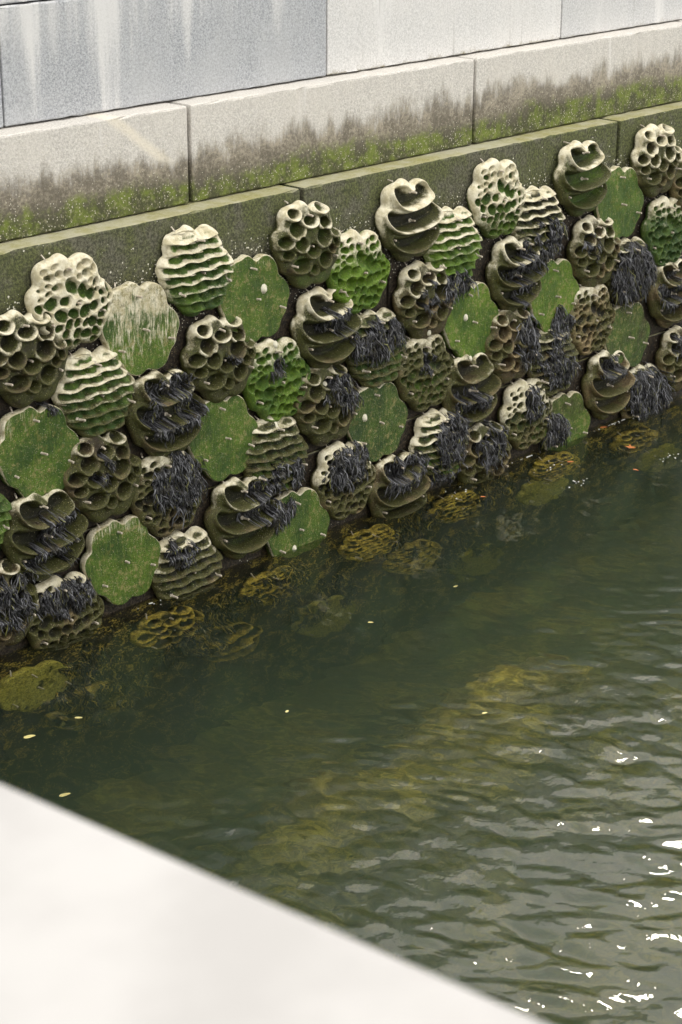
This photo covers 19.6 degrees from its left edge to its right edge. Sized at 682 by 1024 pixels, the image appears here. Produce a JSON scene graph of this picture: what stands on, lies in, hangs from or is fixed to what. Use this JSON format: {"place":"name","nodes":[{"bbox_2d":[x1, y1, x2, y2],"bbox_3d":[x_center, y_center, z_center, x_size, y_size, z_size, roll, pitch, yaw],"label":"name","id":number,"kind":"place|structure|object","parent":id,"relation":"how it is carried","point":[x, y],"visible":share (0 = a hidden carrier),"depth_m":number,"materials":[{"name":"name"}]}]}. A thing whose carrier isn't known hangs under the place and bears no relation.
{"place":"outdoors","nodes":[
{"label":"outdoors","id":0,"kind":"place"},
{"bbox_2d":[0,393,681,1023],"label":"water","id":1,"kind":"structure","parent":0,"point":[386,785],"depth_m":10.88,"materials":[{"name":"liquid"}]},
{"bbox_2d":[0,0,681,655],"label":"granite seawall","id":2,"kind":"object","parent":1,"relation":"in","point":[132,132],"visible":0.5,"depth_m":12.62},
{"bbox_2d":[0,493,11,543],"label":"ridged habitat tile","id":3,"kind":"object","parent":2,"relation":"attached to","point":[5,508],"visible":1,"depth_m":11.34,"materials":[{"name":"concrete"}]},
{"bbox_2d":[0,559,37,650],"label":"hollowed habitat tile","id":4,"kind":"object","parent":2,"relation":"attached to","point":[8,570],"visible":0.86,"depth_m":11.56,"materials":[{"name":"concrete"}]},
{"bbox_2d":[0,571,38,637],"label":"seaweed clump","id":5,"kind":"object","parent":4,"relation":"attached to","point":[8,597],"visible":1,"depth_m":11.51,"materials":[{"name":"plant"}]},
{"bbox_2d":[0,309,67,407],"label":"hollowed habitat tile","id":6,"kind":"object","parent":2,"relation":"attached to","point":[32,363],"visible":1,"depth_m":11.16,"materials":[{"name":"concrete"}]},
{"bbox_2d":[0,404,79,497],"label":"flat habitat tile","id":7,"kind":"object","parent":2,"relation":"attached to","point":[38,444],"visible":1,"depth_m":11.41,"materials":[{"name":"concrete"}]},
{"bbox_2d":[35,401,60,416],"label":"seaweed clump","id":8,"kind":"object","parent":7,"relation":"attached to","point":[54,410],"visible":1,"depth_m":11.42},
{"bbox_2d":[0,489,87,580],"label":"pocketed habitat tile","id":9,"kind":"object","parent":2,"relation":"attached to","point":[26,524],"visible":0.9,"depth_m":11.59,"materials":[{"name":"concrete"}]},
{"bbox_2d":[23,538,79,574],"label":"seaweed clump","id":10,"kind":"object","parent":9,"relation":"attached to","point":[39,559],"visible":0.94,"depth_m":11.61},
{"bbox_2d":[36,507,80,554],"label":"seaweed clump","id":11,"kind":"object","parent":9,"relation":"attached to","point":[53,529],"visible":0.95,"depth_m":11.63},
{"bbox_2d":[26,571,103,648],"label":"pitted habitat tile","id":12,"kind":"object","parent":2,"relation":"attached to","point":[46,632],"visible":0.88,"depth_m":11.88,"materials":[{"name":"concrete"}]},
{"bbox_2d":[35,573,95,622],"bbox_3d":[-1.658,0.516,11.868,0.171,0.284,0.468,19,28,40],"label":"seaweed clump","id":13,"kind":"object","parent":12,"relation":"attached to","point":[59,601],"visible":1,"depth_m":11.83,"materials":[{"name":"plant"}]},
{"bbox_2d":[24,252,112,349],"bbox_3d":[-1.548,-1.210,11.333,0.135,0.581,0.616,19,29,40],"label":"pitted habitat tile","id":14,"kind":"object","parent":2,"relation":"attached to","point":[71,296],"visible":0.99,"depth_m":11.30,"materials":[{"name":"concrete"}]},
{"bbox_2d":[51,345,135,437],"bbox_3d":[-1.428,-0.696,11.644,0.170,0.581,0.616,19,30,40],"label":"ridged habitat tile","id":15,"kind":"object","parent":2,"relation":"attached to","point":[92,395],"visible":1,"depth_m":11.61,"materials":[{"name":"concrete"}]},
{"bbox_2d":[62,430,141,522],"bbox_3d":[-1.422,-0.214,11.852,0.158,0.587,0.616,19,27,40],"label":"hollowed habitat tile","id":16,"kind":"object","parent":2,"relation":"attached to","point":[93,501],"visible":0.97,"depth_m":11.82,"materials":[{"name":"concrete"}]},
{"bbox_2d":[88,452,116,488],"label":"seaweed clump","id":17,"kind":"object","parent":16,"relation":"attached to","point":[112,467],"visible":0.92,"depth_m":11.79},
{"bbox_2d":[79,515,160,604],"bbox_3d":[-1.347,0.296,12.169,0.118,0.580,0.615,19,30,40],"label":"flat habitat tile","id":18,"kind":"object","parent":2,"relation":"attached to","point":[118,562],"visible":1,"depth_m":12.14,"materials":[{"name":"concrete"}]},
{"bbox_2d":[99,281,178,375],"bbox_3d":[-1.196,-1.098,11.786,0.128,0.580,0.615,19,27,40],"label":"flat habitat tile","id":19,"kind":"object","parent":2,"relation":"attached to","point":[138,335],"visible":1,"depth_m":11.77,"materials":[{"name":"concrete"}]},
{"bbox_2d":[125,368,205,456],"bbox_3d":[-1.066,-0.598,12.096,0.172,0.581,0.616,19,28,40],"label":"pocketed habitat tile","id":20,"kind":"object","parent":2,"relation":"attached to","point":[141,434],"visible":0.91,"depth_m":12.02,"materials":[{"name":"concrete"}]},
{"bbox_2d":[144,367,197,413],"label":"seaweed clump","id":21,"kind":"object","parent":20,"relation":"attached to","point":[177,382],"visible":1,"depth_m":12.06,"materials":[{"name":"plant"}]},
{"bbox_2d":[140,398,209,445],"bbox_3d":[-1.007,-0.551,12.148,0.176,0.273,0.530,19,28,40],"label":"seaweed clump","id":22,"kind":"object","parent":20,"relation":"attached to","point":[149,421],"visible":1,"depth_m":12.12,"materials":[{"name":"plant"}]},
{"bbox_2d":[129,451,203,536],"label":"pitted habitat tile","id":23,"kind":"object","parent":2,"relation":"attached to","point":[141,507],"visible":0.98,"depth_m":12.20,"materials":[{"name":"concrete"}]},
{"bbox_2d":[150,450,211,529],"bbox_3d":[-1.010,-0.152,12.341,0.179,0.514,0.533,19,28,40],"label":"seaweed clump","id":24,"kind":"object","parent":23,"relation":"attached to","point":[177,477],"visible":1,"depth_m":12.27,"materials":[{"name":"plant"}]},
{"bbox_2d":[151,526,222,599],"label":"ridged habitat tile","id":25,"kind":"object","parent":2,"relation":"attached to","point":[168,582],"visible":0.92,"depth_m":12.55,"materials":[{"name":"concrete"}]},
{"bbox_2d":[164,537,201,571],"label":"seaweed clump","id":26,"kind":"object","parent":25,"relation":"attached to","point":[176,556],"visible":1,"depth_m":12.44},
{"bbox_2d":[155,224,233,316],"bbox_3d":[-0.856,-1.463,11.995,0.172,0.581,0.616,19,29,40],"label":"ridged habitat tile","id":27,"kind":"object","parent":2,"relation":"attached to","point":[192,267],"visible":1,"depth_m":11.95,"materials":[{"name":"concrete"}]},
{"bbox_2d":[179,315,255,402],"bbox_3d":[-0.748,-0.962,12.327,0.158,0.589,0.616,19,29,40],"label":"hollowed habitat tile","id":28,"kind":"object","parent":2,"relation":"attached to","point":[212,341],"visible":0.99,"depth_m":12.27,"materials":[{"name":"concrete"}]},
{"bbox_2d":[223,353,243,367],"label":"seaweed clump","id":29,"kind":"object","parent":28,"relation":"attached to","point":[237,361],"visible":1,"depth_m":12.34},
{"bbox_2d":[186,395,257,481],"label":"flat habitat tile","id":30,"kind":"object","parent":2,"relation":"attached to","point":[221,444],"visible":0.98,"depth_m":12.54,"materials":[{"name":"concrete"}]},
{"bbox_2d":[204,476,279,559],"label":"pocketed habitat tile","id":31,"kind":"object","parent":2,"relation":"attached to","point":[231,537],"visible":0.96,"depth_m":12.78,"materials":[{"name":"concrete"}]},
{"bbox_2d":[236,485,275,528],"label":"seaweed clump","id":32,"kind":"object","parent":31,"relation":"attached to","point":[251,513],"visible":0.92,"depth_m":12.88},
{"bbox_2d":[216,253,289,342],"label":"flat habitat tile","id":33,"kind":"object","parent":2,"relation":"attached to","point":[252,307],"visible":0.99,"depth_m":12.42,"materials":[{"name":"concrete"}]},
{"bbox_2d":[261,284,266,293],"bbox_3d":[-0.479,-1.406,12.452,0.024,0.071,0.057,19,28,40],"label":"limpet","id":34,"kind":"object","parent":33,"relation":"attached to","point":[264,289],"visible":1,"depth_m":12.44},
{"bbox_2d":[243,415,308,496],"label":"ridged habitat tile","id":35,"kind":"object","parent":2,"relation":"attached to","point":[284,441],"visible":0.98,"depth_m":12.87,"materials":[{"name":"concrete"}]},
{"bbox_2d":[244,456,305,505],"bbox_3d":[-0.397,-0.220,12.993,0.168,0.260,0.631,17,27,36],"label":"seaweed clump","id":36,"kind":"object","parent":35,"relation":"attached to","point":[280,471],"visible":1,"depth_m":12.93,"materials":[{"name":"plant"}]},
{"bbox_2d":[242,337,310,421],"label":"pitted habitat tile","id":37,"kind":"object","parent":2,"relation":"attached to","point":[264,398],"visible":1,"depth_m":12.73,"materials":[{"name":"concrete"}]},
{"bbox_2d":[273,340,277,347],"bbox_3d":[-0.414,-1.068,12.626,0.019,0.054,0.044,19,28,40],"label":"limpet","id":38,"kind":"object","parent":37,"relation":"attached to","point":[275,344],"visible":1,"depth_m":12.62},
{"bbox_2d":[265,355,287,384],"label":"seaweed clump","id":39,"kind":"object","parent":37,"relation":"attached to","point":[278,367],"visible":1,"depth_m":12.70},
{"bbox_2d":[265,487,329,555],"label":"flat habitat tile","id":40,"kind":"object","parent":2,"relation":"attached to","point":[310,522],"visible":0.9,"depth_m":13.28,"materials":[{"name":"concrete"}]},
{"bbox_2d":[257,495,298,536],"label":"seaweed clump","id":41,"kind":"object","parent":40,"relation":"on","point":[282,516],"visible":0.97,"depth_m":13.07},
{"bbox_2d":[269,200,340,288],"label":"hollowed habitat tile","id":42,"kind":"object","parent":2,"relation":"attached to","point":[304,241],"visible":1,"depth_m":12.59,"materials":[{"name":"concrete"}]},
{"bbox_2d":[292,364,358,445],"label":"hollowed habitat tile","id":43,"kind":"object","parent":2,"relation":"attached to","point":[318,425],"visible":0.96,"depth_m":13.09,"materials":[{"name":"concrete"}]},
{"bbox_2d":[320,368,363,416],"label":"seaweed clump","id":44,"kind":"object","parent":43,"relation":"attached to","point":[341,389],"visible":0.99,"depth_m":13.18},
{"bbox_2d":[289,286,361,368],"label":"pocketed habitat tile","id":45,"kind":"object","parent":2,"relation":"attached to","point":[318,349],"visible":0.94,"depth_m":12.93,"materials":[{"name":"concrete"}]},
{"bbox_2d":[313,306,357,339],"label":"seaweed clump","id":46,"kind":"object","parent":45,"relation":"attached to","point":[337,322],"visible":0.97,"depth_m":12.96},
{"bbox_2d":[310,441,375,520],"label":"pitted habitat tile","id":47,"kind":"object","parent":2,"relation":"attached to","point":[342,505],"visible":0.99,"depth_m":13.48,"materials":[{"name":"concrete"}]},
{"bbox_2d":[322,439,370,496],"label":"seaweed clump","id":48,"kind":"object","parent":47,"relation":"attached to","point":[354,462],"visible":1,"depth_m":13.42,"materials":[{"name":"plant"}]},
{"bbox_2d":[325,229,389,313],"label":"pitted habitat tile","id":49,"kind":"object","parent":2,"relation":"attached to","point":[360,272],"visible":1,"depth_m":13.05,"materials":[{"name":"concrete"}]},
{"bbox_2d":[345,307,407,387],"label":"ridged habitat tile","id":50,"kind":"object","parent":2,"relation":"attached to","point":[364,374],"visible":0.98,"depth_m":13.39,"materials":[{"name":"concrete"}]},
{"bbox_2d":[347,315,406,369],"bbox_3d":[0.259,-1.136,13.322,0.180,0.369,0.600,19,28,40],"label":"seaweed clump","id":51,"kind":"object","parent":50,"relation":"attached to","point":[379,342],"visible":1,"depth_m":13.31,"materials":[{"name":"plant"}]},
{"bbox_2d":[346,382,407,461],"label":"flat habitat tile","id":52,"kind":"object","parent":2,"relation":"attached to","point":[380,431],"visible":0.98,"depth_m":13.62,"materials":[{"name":"concrete"}]},
{"bbox_2d":[362,414,366,421],"bbox_3d":[0.168,-0.642,13.495,0.022,0.063,0.051,19,28,40],"label":"limpet","id":53,"kind":"object","parent":52,"relation":"attached to","point":[364,418],"visible":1,"depth_m":13.49},
{"bbox_2d":[367,452,430,517],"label":"pocketed habitat tile","id":54,"kind":"object","parent":2,"relation":"attached to","point":[378,503],"visible":0.63,"depth_m":13.88,"materials":[{"name":"concrete"}]},
{"bbox_2d":[384,448,429,501],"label":"seaweed clump","id":55,"kind":"object","parent":54,"relation":"attached to","point":[394,469],"visible":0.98,"depth_m":13.89,"materials":[{"name":"plant"}]},
{"bbox_2d":[374,178,443,261],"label":"pocketed habitat tile","id":56,"kind":"object","parent":2,"relation":"attached to","point":[408,216],"visible":1,"depth_m":13.30,"materials":[{"name":"concrete"}]},
{"bbox_2d":[391,260,455,338],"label":"hollowed habitat tile","id":57,"kind":"object","parent":2,"relation":"attached to","point":[413,318],"visible":0.97,"depth_m":13.56,"materials":[{"name":"concrete"}]},
{"bbox_2d":[414,279,444,319],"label":"seaweed clump","id":58,"kind":"object","parent":57,"relation":"attached to","point":[434,300],"visible":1,"depth_m":13.58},
{"bbox_2d":[394,334,454,411],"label":"pitted habitat tile","id":59,"kind":"object","parent":2,"relation":"attached to","point":[416,391],"visible":1,"depth_m":13.83,"materials":[{"name":"concrete"}]},
{"bbox_2d":[417,350,436,376],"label":"seaweed clump","id":60,"kind":"object","parent":59,"relation":"attached to","point":[427,365],"visible":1,"depth_m":13.81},
{"bbox_2d":[408,407,467,476],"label":"ridged habitat tile","id":61,"kind":"object","parent":2,"relation":"attached to","point":[427,427],"visible":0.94,"depth_m":14.05,"materials":[{"name":"concrete"}]},
{"bbox_2d":[433,409,475,468],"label":"seaweed clump","id":62,"kind":"object","parent":61,"relation":"attached to","point":[449,448],"visible":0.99,"depth_m":14.18,"materials":[{"name":"plant"}]},
{"bbox_2d":[429,456,471,487],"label":"seaweed clump","id":63,"kind":"object","parent":2,"relation":"attached to","point":[439,478],"visible":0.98,"depth_m":14.23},
{"bbox_2d":[423,206,482,279],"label":"ridged habitat tile","id":64,"kind":"object","parent":2,"relation":"attached to","point":[455,246],"visible":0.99,"depth_m":13.70,"materials":[{"name":"concrete"}]},
{"bbox_2d":[441,267,478,305],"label":"seaweed clump","id":65,"kind":"object","parent":64,"relation":"attached to","point":[452,280],"visible":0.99,"depth_m":13.78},
{"bbox_2d":[441,281,498,357],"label":"flat habitat tile","id":66,"kind":"object","parent":2,"relation":"attached to","point":[461,337],"visible":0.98,"depth_m":14.09,"materials":[{"name":"concrete"}]},
{"bbox_2d":[441,353,501,427],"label":"pocketed habitat tile","id":67,"kind":"object","parent":2,"relation":"attached to","point":[478,369],"visible":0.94,"depth_m":14.27,"materials":[{"name":"concrete"}]},
{"bbox_2d":[454,384,492,419],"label":"seaweed clump","id":68,"kind":"object","parent":67,"relation":"attached to","point":[483,402],"visible":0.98,"depth_m":14.29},
{"bbox_2d":[457,421,511,482],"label":"hollowed habitat tile","id":69,"kind":"object","parent":2,"relation":"attached to","point":[469,474],"visible":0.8,"depth_m":14.49,"materials":[{"name":"concrete"}]},
{"bbox_2d":[472,419,511,475],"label":"seaweed clump","id":70,"kind":"object","parent":69,"relation":"attached to","point":[499,444],"visible":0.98,"depth_m":14.56,"materials":[{"name":"plant"}]},
{"bbox_2d":[466,158,525,238],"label":"pitted habitat tile","id":71,"kind":"object","parent":2,"relation":"attached to","point":[496,195],"visible":0.99,"depth_m":13.93,"materials":[{"name":"concrete"}]},
{"bbox_2d":[484,309,538,382],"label":"hollowed habitat tile","id":72,"kind":"object","parent":2,"relation":"attached to","point":[501,339],"visible":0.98,"depth_m":14.41,"materials":[{"name":"concrete"}]},
{"bbox_2d":[512,311,542,373],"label":"seaweed clump","id":73,"kind":"object","parent":72,"relation":"attached to","point":[532,334],"visible":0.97,"depth_m":14.55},
{"bbox_2d":[485,235,545,311],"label":"pocketed habitat tile","id":74,"kind":"object","parent":2,"relation":"attached to","point":[502,288],"visible":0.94,"depth_m":14.24,"materials":[{"name":"concrete"}]},
{"bbox_2d":[500,252,545,312],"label":"seaweed clump","id":75,"kind":"object","parent":74,"relation":"attached to","point":[519,269],"visible":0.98,"depth_m":14.35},
{"bbox_2d":[497,378,552,450],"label":"pitted habitat tile","id":76,"kind":"object","parent":2,"relation":"attached to","point":[511,414],"visible":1,"depth_m":14.79,"materials":[{"name":"concrete"}]},
{"bbox_2d":[524,384,548,424],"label":"seaweed clump","id":77,"kind":"object","parent":76,"relation":"attached to","point":[534,402],"visible":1,"depth_m":14.83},
{"bbox_2d":[510,185,565,257],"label":"ridged habitat tile","id":78,"kind":"object","parent":2,"relation":"attached to","point":[541,203],"visible":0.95,"depth_m":14.31,"materials":[{"name":"concrete"}]},
{"bbox_2d":[519,216,568,273],"bbox_3d":[1.500,-1.944,14.448,0.146,0.436,0.540,19,28,40],"label":"seaweed clump","id":79,"kind":"object","parent":78,"relation":"attached to","point":[554,232],"visible":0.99,"depth_m":14.43,"materials":[{"name":"plant"}]},
{"bbox_2d":[526,328,578,397],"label":"ridged habitat tile","id":80,"kind":"object","parent":2,"relation":"attached to","point":[569,348],"visible":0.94,"depth_m":14.86,"materials":[{"name":"concrete"}]},
{"bbox_2d":[537,344,580,390],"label":"seaweed clump","id":81,"kind":"object","parent":80,"relation":"attached to","point":[557,377],"visible":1,"depth_m":14.92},
{"bbox_2d":[527,258,578,332],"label":"flat habitat tile","id":82,"kind":"object","parent":2,"relation":"attached to","point":[560,285],"visible":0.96,"depth_m":14.74,"materials":[{"name":"concrete"}]},
{"bbox_2d":[549,305,575,357],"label":"seaweed clump","id":83,"kind":"object","parent":82,"relation":"attached to","point":[558,323],"visible":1,"depth_m":14.85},
{"bbox_2d":[541,391,589,449],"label":"flat habitat tile","id":84,"kind":"object","parent":2,"relation":"attached to","point":[570,408],"visible":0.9,"depth_m":15.31,"materials":[{"name":"concrete"}]},
{"bbox_2d":[552,140,610,216],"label":"pocketed habitat tile","id":85,"kind":"object","parent":2,"relation":"attached to","point":[581,174],"visible":1,"depth_m":14.61,"materials":[{"name":"concrete"}]},
{"bbox_2d":[568,284,615,355],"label":"pitted habitat tile","id":86,"kind":"object","parent":2,"relation":"attached to","point":[593,313],"visible":1,"depth_m":15.16,"materials":[{"name":"concrete"}]},
{"bbox_2d":[566,215,620,286],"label":"hollowed habitat tile","id":87,"kind":"object","parent":2,"relation":"attached to","point":[588,270],"visible":0.99,"depth_m":14.91,"materials":[{"name":"concrete"}]},
{"bbox_2d":[582,233,603,263],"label":"seaweed clump","id":88,"kind":"object","parent":87,"relation":"attached to","point":[590,247],"visible":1,"depth_m":14.85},
{"bbox_2d":[581,349,634,419],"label":"pocketed habitat tile","id":89,"kind":"object","parent":2,"relation":"attached to","point":[602,399],"visible":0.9,"depth_m":15.54,"materials":[{"name":"concrete"}]},
{"bbox_2d":[599,354,627,384],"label":"seaweed clump","id":90,"kind":"object","parent":89,"relation":"attached to","point":[611,365],"visible":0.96,"depth_m":15.48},
{"bbox_2d":[593,166,643,238],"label":"flat habitat tile","id":91,"kind":"object","parent":2,"relation":"attached to","point":[620,205],"visible":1,"depth_m":15.08,"materials":[{"name":"concrete"}]},
{"bbox_2d":[603,302,649,366],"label":"flat habitat tile","id":92,"kind":"object","parent":2,"relation":"attached to","point":[628,337],"visible":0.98,"depth_m":15.61,"materials":[{"name":"concrete"}]},
{"bbox_2d":[605,236,652,305],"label":"ridged habitat tile","id":93,"kind":"object","parent":2,"relation":"attached to","point":[625,243],"visible":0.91,"depth_m":15.28,"materials":[{"name":"concrete"}]},
{"bbox_2d":[608,239,662,311],"bbox_3d":[2.293,-1.849,15.392,0.242,0.581,0.602,19,28,40],"label":"seaweed clump","id":94,"kind":"object","parent":93,"relation":"attached to","point":[630,283],"visible":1,"depth_m":15.33,"materials":[{"name":"plant"}]},
{"bbox_2d":[620,363,664,418],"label":"ridged habitat tile","id":95,"kind":"object","parent":2,"relation":"attached to","point":[625,413],"visible":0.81,"depth_m":15.88,"materials":[{"name":"concrete"}]},
{"bbox_2d":[629,124,681,196],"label":"hollowed habitat tile","id":96,"kind":"object","parent":2,"relation":"attached to","point":[655,158],"visible":1,"depth_m":15.21,"materials":[{"name":"concrete"}]},
{"bbox_2d":[640,195,681,266],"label":"pitted habitat tile","id":97,"kind":"object","parent":2,"relation":"attached to","point":[661,230],"visible":1,"depth_m":15.56,"materials":[{"name":"concrete"}]},
{"bbox_2d":[646,258,681,327],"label":"pocketed habitat tile","id":98,"kind":"object","parent":2,"relation":"attached to","point":[665,319],"visible":0.8,"depth_m":15.81,"materials":[{"name":"concrete"}]},
{"bbox_2d":[657,268,681,314],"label":"seaweed clump","id":99,"kind":"object","parent":98,"relation":"attached to","point":[662,293],"visible":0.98,"depth_m":15.81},
{"bbox_2d":[655,325,681,391],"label":"hollowed habitat tile","id":100,"kind":"object","parent":2,"relation":"attached to","point":[666,360],"visible":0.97,"depth_m":16.09,"materials":[{"name":"concrete"}]},
{"bbox_2d":[670,322,681,359],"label":"seaweed clump","id":101,"kind":"object","parent":100,"relation":"attached to","point":[679,342],"visible":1,"depth_m":16.09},
{"bbox_2d":[668,152,681,209],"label":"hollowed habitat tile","id":102,"kind":"object","parent":2,"relation":"attached to","point":[675,190],"visible":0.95,"depth_m":15.56,"materials":[{"name":"concrete"}]},
{"bbox_2d":[137,418,678,608],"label":"foam bubbles","id":103,"kind":"object","parent":1,"relation":"on","point":[534,472],"visible":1,"depth_m":14.88},
{"bbox_2d":[538,412,573,451],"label":"seaweed clump","id":104,"kind":"object","parent":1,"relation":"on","point":[558,429],"visible":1,"depth_m":15.17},
{"bbox_2d":[623,361,675,419],"bbox_3d":[2.501,-0.931,16.008,0.220,0.569,0.673,19,28,40],"label":"seaweed clump","id":105,"kind":"object","parent":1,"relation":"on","point":[649,390],"visible":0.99,"depth_m":15.92,"materials":[{"name":"plant"}]},
{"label":"seabed","id":106,"kind":"structure","parent":0,"visible":0},
{"bbox_2d":[0,784,544,1023],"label":"white parapet","id":107,"kind":"structure","parent":106,"relation":"on","point":[98,925],"depth_m":1.09,"materials":[{"name":"paint"}]}
]}

